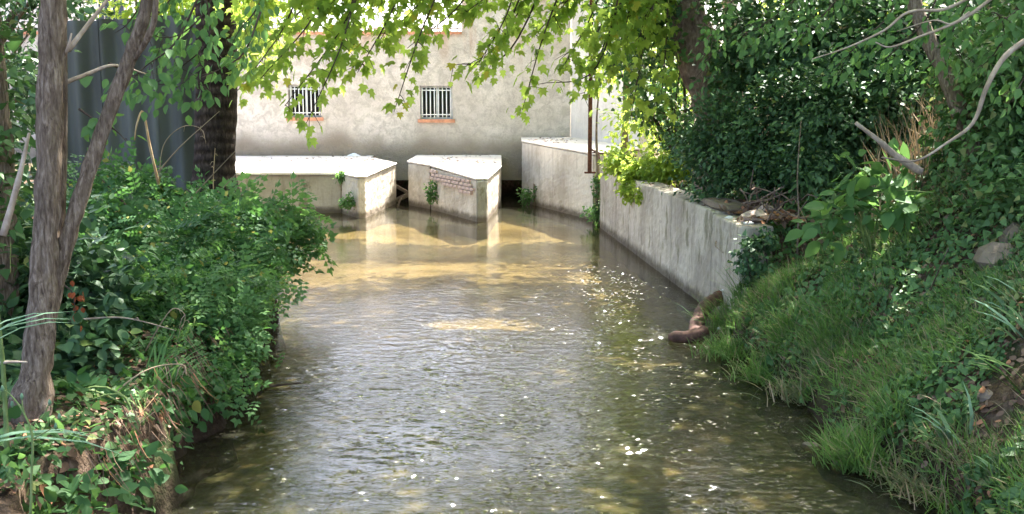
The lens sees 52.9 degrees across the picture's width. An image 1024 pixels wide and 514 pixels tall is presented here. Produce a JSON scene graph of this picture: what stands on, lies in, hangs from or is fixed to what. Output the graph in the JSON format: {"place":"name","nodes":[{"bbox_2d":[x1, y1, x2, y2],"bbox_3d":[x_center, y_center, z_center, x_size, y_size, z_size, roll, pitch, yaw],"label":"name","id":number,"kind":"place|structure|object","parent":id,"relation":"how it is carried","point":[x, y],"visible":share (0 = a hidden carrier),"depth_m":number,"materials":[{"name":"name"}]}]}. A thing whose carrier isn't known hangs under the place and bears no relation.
{"place":"outdoors","nodes":[
{"label":"outdoors","id":0,"kind":"place"},
{"bbox_2d":[178,195,828,507],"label":"water","id":1,"kind":"structure","parent":0,"point":[511,209],"depth_m":14.90,"materials":[{"name":"brown liquid"}]},
{"bbox_2d":[260,382,300,388],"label":"floating twig","id":2,"kind":"object","parent":1,"relation":"on","point":[277,385],"visible":0.84,"depth_m":8.21,"materials":[{"name":"brown wood"}]},
{"bbox_2d":[396,193,407,201],"bbox_3d":[-2.592,-1.411,24.347,0.340,0.070,0.120,-27,29,-17],"label":"board","id":3,"kind":"object","parent":1,"relation":"on","point":[399,197],"visible":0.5,"depth_m":24.30,"materials":[{"name":"brown wood"}]},
{"bbox_2d":[396,184,407,192],"bbox_3d":[-2.618,-1.609,24.319,0.340,0.070,0.120,28,8,-24],"label":"board","id":4,"kind":"object","parent":3,"relation":"on","point":[400,188],"visible":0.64,"depth_m":24.27,"materials":[{"name":"brown wood"}]},
{"bbox_2d":[516,186,536,205],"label":"weed","id":5,"kind":"object","parent":1,"relation":"in","point":[527,199],"visible":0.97,"depth_m":23.59,"materials":[{"name":"green plant"}]},
{"bbox_2d":[668,290,722,343],"bbox_3d":[1.949,0.598,10.340,0.360,0.329,1.332,4,9,28],"label":"driftwood log","id":6,"kind":"object","parent":1,"relation":"in","point":[697,328],"visible":0.86,"depth_m":10.00,"materials":[{"name":"brown wood"}]},
{"bbox_2d":[801,442,820,454],"bbox_3d":[1.979,1.265,6.815,0.126,0.082,0.091,0,8,0],"label":"rock","id":7,"kind":"object","parent":1,"relation":"in","point":[806,448],"visible":0.73,"depth_m":6.79,"materials":[{"name":"beige stone"}]},
{"bbox_2d":[831,461,846,473],"bbox_3d":[2.049,1.317,6.460,0.098,0.086,0.117,0,8,0],"label":"rock","id":8,"kind":"object","parent":1,"relation":"in","point":[838,471],"visible":0.36,"depth_m":6.43,"materials":[{"name":"beige stone"}]},
{"bbox_2d":[0,0,1023,513],"bbox_3d":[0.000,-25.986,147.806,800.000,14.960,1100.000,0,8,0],"label":"ground","id":9,"kind":"structure","parent":0,"point":[222,432],"depth_m":6.65,"materials":[{"name":"green plant"}]},
{"bbox_2d":[0,198,31,462],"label":"reed plant","id":10,"kind":"object","parent":9,"relation":"on","point":[5,405],"visible":0.78,"depth_m":4.73,"materials":[{"name":"green plant"}]},
{"bbox_2d":[0,361,27,363],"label":"cut branch","id":11,"kind":"object","parent":10,"relation":"attached to","point":[6,362],"visible":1,"depth_m":4.71,"materials":[{"name":"white wood"}]},
{"bbox_2d":[1,385,60,513],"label":"flower stalk","id":12,"kind":"object","parent":9,"relation":"on","point":[32,442],"visible":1,"depth_m":4.14,"materials":[{"name":"green plant"}]},
{"bbox_2d":[0,311,72,337],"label":"reed plant","id":13,"kind":"object","parent":9,"relation":"on","point":[7,325],"visible":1,"depth_m":4.47,"materials":[{"name":"green plant"}]},
{"bbox_2d":[0,0,92,347],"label":"ivy clad tree","id":14,"kind":"object","parent":9,"relation":"on","point":[9,134],"visible":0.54,"depth_m":6.31,"materials":[{"name":"green plant"}]},
{"bbox_2d":[0,429,125,455],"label":"reed plant","id":15,"kind":"object","parent":9,"relation":"on","point":[36,431],"visible":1,"depth_m":4.35,"materials":[{"name":"green plant"}]},
{"bbox_2d":[0,0,136,179],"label":"garden tree","id":16,"kind":"object","parent":9,"relation":"on","point":[24,8],"visible":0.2,"depth_m":18.14,"materials":[{"name":"green plant"}]},
{"bbox_2d":[0,418,153,513],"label":"weed clump","id":17,"kind":"object","parent":9,"relation":"on","point":[82,502],"visible":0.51,"depth_m":4.77,"materials":[{"name":"green plant"}]},
{"bbox_2d":[0,171,168,385],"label":"elder bush","id":18,"kind":"object","parent":9,"relation":"on","point":[76,348],"visible":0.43,"depth_m":6.56,"materials":[{"name":"green plant"}]},
{"bbox_2d":[64,281,84,331],"bbox_3d":[-2.589,0.292,6.112,0.126,0.320,0.072,0,8,0],"label":"dead leaf spray","id":19,"kind":"object","parent":18,"relation":"hanging from","point":[71,294],"visible":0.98,"depth_m":6.11,"materials":[{"name":"brown plant"}]},
{"bbox_2d":[68,316,175,330],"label":"dry stalk","id":20,"kind":"object","parent":18,"relation":"on","point":[135,319],"visible":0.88,"depth_m":6.31,"materials":[{"name":"plant"}]},
{"bbox_2d":[8,343,208,508],"bbox_3d":[-2.298,0.930,5.746,1.116,0.678,1.714,0,8,0],"label":"weed clump","id":21,"kind":"object","parent":9,"relation":"on","point":[159,477],"visible":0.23,"depth_m":5.67,"materials":[{"name":"green plant"}]},
{"bbox_2d":[0,0,243,30],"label":"house","id":22,"kind":"structure","parent":9,"relation":"on","point":[95,7],"depth_m":35.14,"materials":[{"name":"white paint"}]},
{"bbox_2d":[97,0,125,18],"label":"window","id":23,"kind":"structure","parent":22,"relation":"in","point":[121,7],"depth_m":35.09,"materials":[{"name":"white paint"}]},
{"bbox_2d":[67,15,195,204],"bbox_3d":[-5.504,-2.054,14.914,2.424,2.820,0.219,0,8,0],"label":"metal fence","id":24,"kind":"object","parent":9,"relation":"on","point":[96,46],"visible":0.34,"depth_m":14.85,"materials":[{"name":"metal"}]},
{"bbox_2d":[0,186,270,513],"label":"ivy carpet","id":25,"kind":"object","parent":9,"relation":"on","point":[7,473],"visible":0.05,"depth_m":5.26,"materials":[{"name":"green plant"}]},
{"bbox_2d":[0,217,270,513],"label":"leaf litter","id":26,"kind":"object","parent":9,"relation":"on","point":[65,465],"visible":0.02,"depth_m":5.28,"materials":[{"name":"plant"}]},
{"bbox_2d":[0,0,279,425],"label":"slender tree","id":27,"kind":"object","parent":9,"relation":"on","point":[55,231],"visible":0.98,"depth_m":5.21,"materials":[{"name":"grey plant"}]},
{"bbox_2d":[125,393,157,431],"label":"dry stalk","id":28,"kind":"object","parent":9,"relation":"on","point":[141,412],"visible":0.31,"depth_m":5.55,"materials":[{"name":"plant"}]},
{"bbox_2d":[134,110,159,184],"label":"dry stalk","id":29,"kind":"object","parent":9,"relation":"on","point":[152,156],"visible":0.93,"depth_m":8.94,"materials":[{"name":"brown plant"}]},
{"bbox_2d":[117,358,186,390],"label":"dry stalk","id":30,"kind":"object","parent":9,"relation":"on","point":[184,367],"visible":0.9,"depth_m":5.78,"materials":[{"name":"plant"}]},
{"bbox_2d":[69,315,249,494],"bbox_3d":[-2.030,0.700,6.937,0.398,0.627,4.752,-1,8,-5],"label":"root fringe","id":31,"kind":"object","parent":9,"relation":"attached to","point":[178,399],"visible":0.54,"depth_m":5.53,"materials":[{"name":"brown plant"}]},
{"bbox_2d":[145,307,190,351],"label":"dry stalk","id":32,"kind":"object","parent":9,"relation":"on","point":[163,320],"visible":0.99,"depth_m":6.52,"materials":[{"name":"plant"}]},
{"bbox_2d":[136,326,215,389],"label":"reed plant","id":33,"kind":"object","parent":9,"relation":"on","point":[156,363],"visible":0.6,"depth_m":6.05,"materials":[{"name":"green plant"}]},
{"bbox_2d":[66,136,305,306],"bbox_3d":[-3.359,-0.261,9.605,2.875,1.717,2.347,0,8,0],"label":"bramble bush","id":34,"kind":"object","parent":9,"relation":"on","point":[201,221],"visible":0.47,"depth_m":9.49,"materials":[{"name":"green plant"}]},
{"bbox_2d":[159,125,205,179],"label":"dry stalk","id":35,"kind":"object","parent":34,"relation":"on","point":[167,139],"visible":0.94,"depth_m":9.94,"materials":[{"name":"plant"}]},
{"bbox_2d":[157,111,219,172],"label":"dry stalk","id":36,"kind":"object","parent":9,"relation":"on","point":[163,165],"visible":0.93,"depth_m":11.44,"materials":[{"name":"plant"}]},
{"bbox_2d":[93,156,286,232],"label":"bramble bush","id":37,"kind":"object","parent":9,"relation":"on","point":[162,188],"visible":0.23,"depth_m":12.24,"materials":[{"name":"green plant"}]},
{"bbox_2d":[84,0,309,99],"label":"garden tree","id":38,"kind":"object","parent":9,"relation":"on","point":[186,5],"visible":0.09,"depth_m":19.47,"materials":[{"name":"green plant"}]},
{"bbox_2d":[87,238,308,434],"bbox_3d":[-2.394,0.519,7.755,1.576,1.343,2.544,0,8,0],"label":"fern bush","id":39,"kind":"object","parent":9,"relation":"on","point":[247,298],"visible":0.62,"depth_m":7.32,"materials":[{"name":"green plant"}]},
{"bbox_2d":[94,226,303,423],"bbox_3d":[-2.495,0.459,7.665,1.670,1.371,2.049,0,8,0],"label":"bramble bush","id":40,"kind":"object","parent":9,"relation":"on","point":[169,263],"visible":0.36,"depth_m":7.36,"materials":[{"name":"green plant"}]},
{"bbox_2d":[183,151,234,207],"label":"dry stalk","id":41,"kind":"object","parent":9,"relation":"on","point":[211,176],"visible":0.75,"depth_m":11.18,"materials":[{"name":"plant"}]},
{"bbox_2d":[211,152,216,205],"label":"dry stalk","id":42,"kind":"object","parent":9,"relation":"on","point":[213,170],"visible":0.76,"depth_m":11.18,"materials":[{"name":"plant"}]},
{"bbox_2d":[187,0,241,219],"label":"palm tree","id":43,"kind":"object","parent":9,"relation":"on","point":[219,129],"visible":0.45,"depth_m":13.08,"materials":[{"name":"brown plant"}]},
{"bbox_2d":[182,169,337,303],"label":"bush","id":44,"kind":"object","parent":9,"relation":"on","point":[307,226],"visible":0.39,"depth_m":11.03,"materials":[{"name":"green plant"}]},
{"bbox_2d":[254,276,286,314],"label":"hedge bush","id":45,"kind":"object","parent":9,"relation":"on","point":[280,282],"visible":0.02,"depth_m":9.92,"materials":[{"name":"green plant"}]},
{"bbox_2d":[3,0,570,179],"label":"mill building","id":46,"kind":"structure","parent":9,"relation":"on","point":[441,117],"depth_m":25.75,"materials":[{"name":"paint"}]},
{"bbox_2d":[286,85,323,120],"bbox_3d":[-5.178,-3.867,25.823,0.929,0.892,0.340,0,8,0],"label":"window","id":47,"kind":"structure","parent":46,"relation":"in","point":[309,100],"depth_m":25.90,"materials":[{"name":"white paint"}]},
{"bbox_2d":[418,86,454,122],"bbox_3d":[-1.890,-3.830,25.828,0.928,0.908,0.340,0,8,0],"label":"window","id":48,"kind":"structure","parent":46,"relation":"in","point":[436,101],"depth_m":25.91,"materials":[{"name":"white paint"}]},
{"bbox_2d":[235,155,396,230],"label":"sluice block","id":49,"kind":"structure","parent":9,"relation":"on","point":[369,183],"depth_m":21.95,"materials":[{"name":"beige concrete"}]},
{"bbox_2d":[332,165,349,184],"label":"weed","id":50,"kind":"object","parent":49,"relation":"on","point":[339,176],"visible":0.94,"depth_m":21.63,"materials":[{"name":"green plant"}]},
{"bbox_2d":[337,190,355,211],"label":"weed","id":51,"kind":"object","parent":49,"relation":"on","point":[346,204],"visible":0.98,"depth_m":21.00,"materials":[{"name":"green plant"}]},
{"bbox_2d":[259,137,731,205],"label":"fallen leaves","id":52,"kind":"object","parent":49,"relation":"on","point":[476,162],"visible":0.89,"depth_m":23.95,"materials":[{"name":"brown plant"}]},
{"bbox_2d":[407,155,501,239],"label":"sluice block","id":53,"kind":"structure","parent":9,"relation":"on","point":[472,190],"depth_m":21.83,"materials":[{"name":"concrete"}]},
{"bbox_2d":[423,180,438,204],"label":"weed","id":54,"kind":"object","parent":53,"relation":"on","point":[430,195],"visible":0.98,"depth_m":22.30,"materials":[{"name":"green plant"}]},
{"bbox_2d":[213,0,761,194],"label":"plane tree","id":55,"kind":"object","parent":9,"relation":"on","point":[641,24],"visible":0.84,"depth_m":12.27,"materials":[{"name":"green plant"}]},
{"bbox_2d":[521,137,639,235],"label":"sluice block","id":56,"kind":"structure","parent":9,"relation":"on","point":[557,176],"depth_m":22.27,"materials":[{"name":"concrete"}]},
{"bbox_2d":[584,0,635,173],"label":"iron post","id":57,"kind":"object","parent":56,"relation":"attached to","point":[590,152],"visible":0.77,"depth_m":20.02,"materials":[{"name":"metal"}]},
{"bbox_2d":[580,205,599,229],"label":"weed","id":58,"kind":"object","parent":9,"relation":"on","point":[591,214],"visible":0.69,"depth_m":19.46,"materials":[{"name":"green plant"}]},
{"bbox_2d":[570,0,652,158],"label":"side wall","id":59,"kind":"structure","parent":9,"relation":"on","point":[579,118],"depth_m":24.36,"materials":[{"name":"white paint"}]},
{"bbox_2d":[621,78,629,154],"bbox_3d":[2.018,-2.976,18.201,0.139,2.462,0.217,4,9,25],"label":"young tree","id":60,"kind":"object","parent":9,"relation":"on","point":[626,138],"visible":0.23,"depth_m":18.23,"materials":[{"name":"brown plant"}]},
{"bbox_2d":[583,38,694,168],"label":"fig bush","id":61,"kind":"object","parent":9,"relation":"on","point":[660,116],"visible":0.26,"depth_m":15.44,"materials":[{"name":"green plant"}]},
{"bbox_2d":[581,17,731,183],"bbox_3d":[2.475,-2.676,17.197,2.773,3.292,2.596,0,8,0],"label":"bright bush","id":62,"kind":"object","parent":9,"relation":"on","point":[625,127],"visible":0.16,"depth_m":17.22,"materials":[{"name":"green plant"}]},
{"bbox_2d":[599,167,773,346],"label":"retaining wall","id":63,"kind":"structure","parent":9,"relation":"on","point":[669,236],"depth_m":13.04,"materials":[{"name":"grey concrete"}]},
{"bbox_2d":[590,98,599,219],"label":"ivy vine","id":64,"kind":"object","parent":63,"relation":"attached to","point":[596,181],"visible":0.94,"depth_m":19.35,"materials":[{"name":"green plant"}]},
{"bbox_2d":[594,141,691,206],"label":"ivy clump","id":65,"kind":"object","parent":63,"relation":"attached to","point":[620,163],"visible":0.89,"depth_m":15.78,"materials":[{"name":"green plant"}]},
{"bbox_2d":[702,197,745,211],"bbox_3d":[2.377,-0.593,11.516,0.329,0.084,1.012,0,8,0],"label":"coping stone","id":66,"kind":"object","parent":63,"relation":"on","point":[732,206],"visible":0.73,"depth_m":11.32,"materials":[{"name":"grey stone"}]},
{"bbox_2d":[725,221,782,294],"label":"ivy clump","id":67,"kind":"object","parent":63,"relation":"attached to","point":[750,266],"visible":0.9,"depth_m":9.91,"materials":[{"name":"green plant"}]},
{"bbox_2d":[741,209,768,222],"bbox_3d":[2.469,-0.414,10.457,0.296,0.138,0.256,0,8,0],"label":"brick rubble","id":68,"kind":"object","parent":63,"relation":"on","point":[758,212],"visible":0.76,"depth_m":10.39,"materials":[{"name":"white stone"}]},
{"bbox_2d":[686,301,765,364],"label":"grass tuft","id":69,"kind":"object","parent":9,"relation":"on","point":[721,348],"visible":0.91,"depth_m":9.16,"materials":[{"name":"green plant"}]},
{"bbox_2d":[678,214,774,335],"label":"grass tuft","id":70,"kind":"object","parent":9,"relation":"on","point":[716,318],"visible":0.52,"depth_m":10.10,"materials":[{"name":"green plant"}]},
{"bbox_2d":[722,0,737,63],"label":"yard tree","id":71,"kind":"object","parent":9,"relation":"on","point":[728,1],"visible":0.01,"depth_m":21.95,"materials":[{"name":"green plant"}]},
{"bbox_2d":[704,193,814,228],"bbox_3d":[2.691,-0.571,11.236,1.006,0.309,2.401,0,8,0],"label":"dead leaf heap","id":72,"kind":"object","parent":9,"relation":"on","point":[783,220],"visible":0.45,"depth_m":10.36,"materials":[{"name":"brown plant"}]},
{"bbox_2d":[758,204,773,211],"bbox_3d":[2.628,-0.494,10.648,0.184,0.118,0.151,-7,11,-41],"label":"brick rubble","id":73,"kind":"object","parent":72,"relation":"on","point":[761,207],"visible":0.36,"depth_m":10.60,"materials":[{"name":"stone"}]},
{"bbox_2d":[739,169,817,225],"bbox_3d":[2.704,-0.645,10.583,0.693,0.581,1.412,1,8,8],"label":"twig pile","id":74,"kind":"object","parent":72,"relation":"on","point":[756,192],"visible":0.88,"depth_m":10.54,"materials":[{"name":"brown plant"}]},
{"bbox_2d":[717,311,810,390],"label":"grass tuft","id":75,"kind":"object","parent":9,"relation":"on","point":[748,374],"visible":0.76,"depth_m":8.32,"materials":[{"name":"green plant"}]},
{"bbox_2d":[745,0,805,89],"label":"bank tree","id":76,"kind":"object","parent":9,"relation":"on","point":[765,5],"visible":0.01,"depth_m":22.79,"materials":[{"name":"green plant"}]},
{"bbox_2d":[722,279,833,379],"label":"grass tuft","id":77,"kind":"object","parent":9,"relation":"on","point":[775,317],"visible":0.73,"depth_m":8.45,"materials":[{"name":"green plant"}]},
{"bbox_2d":[732,248,831,334],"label":"grass tuft","id":78,"kind":"object","parent":9,"relation":"on","point":[781,283],"visible":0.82,"depth_m":9.15,"materials":[{"name":"green plant"}]},
{"bbox_2d":[654,32,934,203],"bbox_3d":[3.016,-1.424,11.579,2.217,2.074,3.843,-5,10,-33],"label":"laurel bush","id":79,"kind":"object","parent":9,"relation":"on","point":[739,152],"visible":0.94,"depth_m":11.03,"materials":[{"name":"green plant"}]},
{"bbox_2d":[734,320,855,406],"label":"grass tuft","id":80,"kind":"object","parent":9,"relation":"on","point":[796,391],"visible":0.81,"depth_m":7.77,"materials":[{"name":"green plant"}]},
{"bbox_2d":[796,122,800,253],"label":"bare vine","id":81,"kind":"object","parent":9,"relation":"on","point":[797,250],"visible":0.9,"depth_m":9.64,"materials":[{"name":"brown plant"}]},
{"bbox_2d":[757,269,887,394],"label":"grass tuft","id":82,"kind":"object","parent":9,"relation":"on","point":[823,323],"visible":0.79,"depth_m":7.92,"materials":[{"name":"green plant"}]},
{"bbox_2d":[678,12,1023,513],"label":"ivy ground cover","id":83,"kind":"object","parent":9,"relation":"on","point":[914,420],"visible":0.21,"depth_m":7.66,"materials":[{"name":"green plant"}]},
{"bbox_2d":[687,0,1023,162],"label":"walnut tree","id":84,"kind":"object","parent":9,"relation":"on","point":[929,43],"visible":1,"depth_m":7.65,"materials":[{"name":"green plant"}]},
{"bbox_2d":[688,0,1023,150],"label":"laurel bush","id":85,"kind":"object","parent":9,"relation":"on","point":[851,21],"visible":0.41,"depth_m":11.64,"materials":[{"name":"green plant"}]},
{"bbox_2d":[784,138,934,264],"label":"broadleaf plant","id":86,"kind":"object","parent":9,"relation":"on","point":[888,185],"visible":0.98,"depth_m":8.44,"materials":[{"name":"green plant"}]},
{"bbox_2d":[830,190,932,213],"bbox_3d":[2.975,-0.436,8.330,0.858,0.235,0.034,8,11,44],"label":"bramble cane","id":87,"kind":"object","parent":86,"relation":"on","point":[872,195],"visible":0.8,"depth_m":8.38,"materials":[{"name":"green plant"}]},
{"bbox_2d":[715,145,1023,513],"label":"grass","id":88,"kind":"structure","parent":9,"relation":"on","point":[863,346],"depth_m":7.28,"materials":[{"name":"green plant"}]},
{"bbox_2d":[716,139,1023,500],"bbox_3d":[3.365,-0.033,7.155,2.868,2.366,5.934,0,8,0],"label":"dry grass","id":89,"kind":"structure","parent":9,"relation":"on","point":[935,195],"depth_m":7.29,"materials":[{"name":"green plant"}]},
{"bbox_2d":[727,104,1023,513],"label":"dead leaves","id":90,"kind":"object","parent":9,"relation":"on","point":[1019,400],"visible":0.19,"depth_m":6.15,"materials":[{"name":"brown plant"}]},
{"bbox_2d":[792,366,961,482],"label":"grass tuft","id":91,"kind":"object","parent":9,"relation":"on","point":[856,452],"visible":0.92,"depth_m":6.32,"materials":[{"name":"green plant"}]},
{"bbox_2d":[792,66,986,244],"bbox_3d":[3.874,-1.220,9.527,2.188,2.650,1.801,5,9,30],"label":"dry thicket","id":92,"kind":"object","parent":9,"relation":"on","point":[917,152],"visible":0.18,"depth_m":9.41,"materials":[{"name":"plant"}]},
{"bbox_2d":[855,121,923,174],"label":"broken branch","id":93,"kind":"object","parent":9,"relation":"on","point":[915,168],"visible":0.96,"depth_m":7.95,"materials":[{"name":"grey wood"}]},
{"bbox_2d":[845,374,1004,509],"bbox_3d":[2.376,1.024,5.872,0.898,0.667,0.760,-7,11,-39],"label":"grass tuft","id":94,"kind":"object","parent":9,"relation":"on","point":[900,482],"visible":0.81,"depth_m":5.88,"materials":[{"name":"green plant"}]},
{"bbox_2d":[930,248,948,290],"bbox_3d":[3.043,0.137,7.356,0.032,0.479,0.536,1,8,8],"label":"dry cane","id":95,"kind":"object","parent":9,"relation":"on","point":[938,270],"visible":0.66,"depth_m":7.36,"materials":[{"name":"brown plant"}]},
{"bbox_2d":[909,385,973,450],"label":"bladed plant","id":96,"kind":"object","parent":9,"relation":"on","point":[947,427],"visible":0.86,"depth_m":5.85,"materials":[{"name":"green plant"}]},
{"bbox_2d":[883,392,1023,513],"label":"grass tuft","id":97,"kind":"object","parent":9,"relation":"on","point":[937,501],"visible":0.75,"depth_m":5.53,"materials":[{"name":"green plant"}]},
{"bbox_2d":[899,0,1023,251],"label":"hanging vine","id":98,"kind":"object","parent":9,"relation":"on","point":[994,129],"visible":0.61,"depth_m":8.07,"materials":[{"name":"green plant"}]},
{"bbox_2d":[932,338,1023,394],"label":"bladed plant","id":99,"kind":"object","parent":9,"relation":"on","point":[1006,376],"visible":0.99,"depth_m":5.73,"materials":[{"name":"green plant"}]},
{"bbox_2d":[971,297,987,308],"bbox_3d":[3.141,0.325,6.852,0.179,0.135,0.147,0,8,0],"label":"rock","id":100,"kind":"object","parent":9,"relation":"on","point":[972,304],"visible":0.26,"depth_m":6.82,"materials":[{"name":"beige stone"}]},
{"bbox_2d":[974,389,992,401],"bbox_3d":[2.742,0.813,5.971,0.146,0.101,0.101,5,10,33],"label":"rock","id":101,"kind":"object","parent":9,"relation":"on","point":[985,395],"visible":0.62,"depth_m":5.93,"materials":[{"name":"beige stone"}]},
{"bbox_2d":[969,454,1001,477],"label":"bladed plant","id":102,"kind":"object","parent":9,"relation":"on","point":[985,462],"visible":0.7,"depth_m":5.36,"materials":[{"name":"green plant"}]},
{"bbox_2d":[969,276,1015,311],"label":"bladed plant","id":103,"kind":"object","parent":9,"relation":"on","point":[1001,301],"visible":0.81,"depth_m":6.38,"materials":[{"name":"green plant"}]},
{"bbox_2d":[973,241,1014,269],"bbox_3d":[3.463,0.040,7.294,0.361,0.299,0.322,-5,10,-32],"label":"rock","id":104,"kind":"object","parent":9,"relation":"on","point":[991,251],"visible":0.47,"depth_m":7.21,"materials":[{"name":"beige stone"}]},
{"bbox_2d":[968,297,1023,341],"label":"bladed plant","id":105,"kind":"object","parent":9,"relation":"on","point":[1019,322],"visible":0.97,"depth_m":6.08,"materials":[{"name":"green plant"}]},
{"bbox_2d":[999,222,1022,244],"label":"rock","id":106,"kind":"object","parent":9,"relation":"on","point":[1011,227],"visible":0.34,"depth_m":7.39,"materials":[{"name":"beige stone"}]},
{"bbox_2d":[186,218,879,513],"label":"stream bed","id":107,"kind":"object","parent":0,"point":[596,453],"visible":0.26,"depth_m":8.68,"materials":[{"name":"brown liquid"}]},
{"bbox_2d":[241,0,878,90],"label":"sky","id":108,"kind":"structure","parent":0,"point":[374,23],"materials":[{"name":"white"}]}
]}

